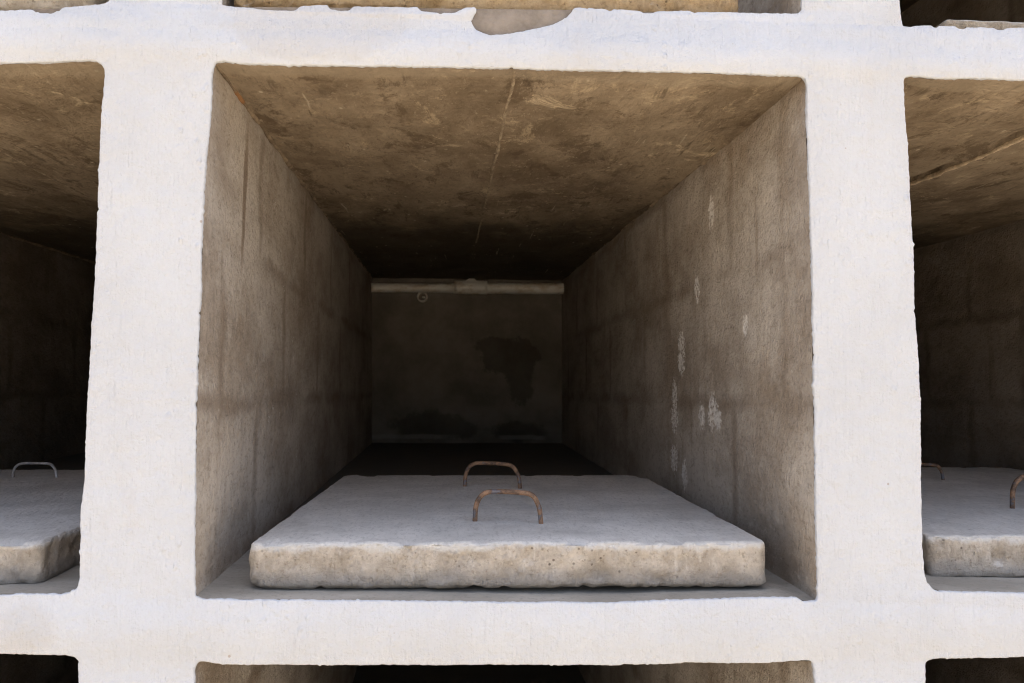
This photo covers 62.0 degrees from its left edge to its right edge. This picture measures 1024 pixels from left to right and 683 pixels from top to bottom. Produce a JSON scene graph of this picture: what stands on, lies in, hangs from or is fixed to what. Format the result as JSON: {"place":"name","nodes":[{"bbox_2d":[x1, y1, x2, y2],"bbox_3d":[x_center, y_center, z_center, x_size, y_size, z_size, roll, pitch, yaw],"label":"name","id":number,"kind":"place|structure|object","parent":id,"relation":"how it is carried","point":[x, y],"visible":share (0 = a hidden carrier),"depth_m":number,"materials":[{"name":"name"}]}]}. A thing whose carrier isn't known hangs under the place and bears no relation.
{"place":"outdoors","nodes":[
{"label":"outdoors","id":0,"kind":"place"},
{"bbox_2d":[0,0,1023,682],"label":"niche wall","id":1,"kind":"structure","parent":0,"point":[774,248],"depth_m":1.18,"materials":[{"name":"paint"}]},
{"bbox_2d":[0,462,84,584],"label":"concrete slab","id":2,"kind":"object","parent":1,"relation":"in","point":[40,529],"depth_m":1.19,"materials":[{"name":"grey concrete"}]},
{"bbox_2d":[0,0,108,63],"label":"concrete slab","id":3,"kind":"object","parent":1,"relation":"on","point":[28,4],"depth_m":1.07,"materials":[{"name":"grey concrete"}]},
{"bbox_2d":[417,293,427,302],"bbox_3d":[-0.354,-0.176,3.369,0.042,0.042,0.041,1,-3,-3],"label":"pipe stub","id":4,"kind":"object","parent":1,"relation":"attached to","point":[421,301],"visible":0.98,"depth_m":3.35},
{"bbox_2d":[371,278,563,294],"bbox_3d":[-0.173,-0.218,3.361,0.763,0.065,0.055,1,-3,-3],"label":"drain pipe","id":5,"kind":"object","parent":1,"relation":"attached to","point":[470,286],"visible":1,"depth_m":3.34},
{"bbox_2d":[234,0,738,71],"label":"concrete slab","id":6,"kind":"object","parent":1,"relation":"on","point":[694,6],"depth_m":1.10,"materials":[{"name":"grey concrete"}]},
{"bbox_2d":[249,461,765,588],"bbox_3d":[-0.020,0.277,1.448,0.668,0.119,0.740,1,-3,-3],"label":"concrete slab","id":7,"kind":"object","parent":1,"relation":"in","point":[518,530],"depth_m":1.11,"materials":[{"name":"concrete"}]},
{"bbox_2d":[921,463,1023,576],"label":"concrete slab","id":8,"kind":"object","parent":1,"relation":"in","point":[973,522],"depth_m":1.27,"materials":[{"name":"concrete"}]},
{"bbox_2d":[935,20,1023,28],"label":"concrete slab","id":9,"kind":"object","parent":1,"relation":"on","point":[961,24],"depth_m":1.21,"materials":[{"name":"grey concrete"}]}
]}

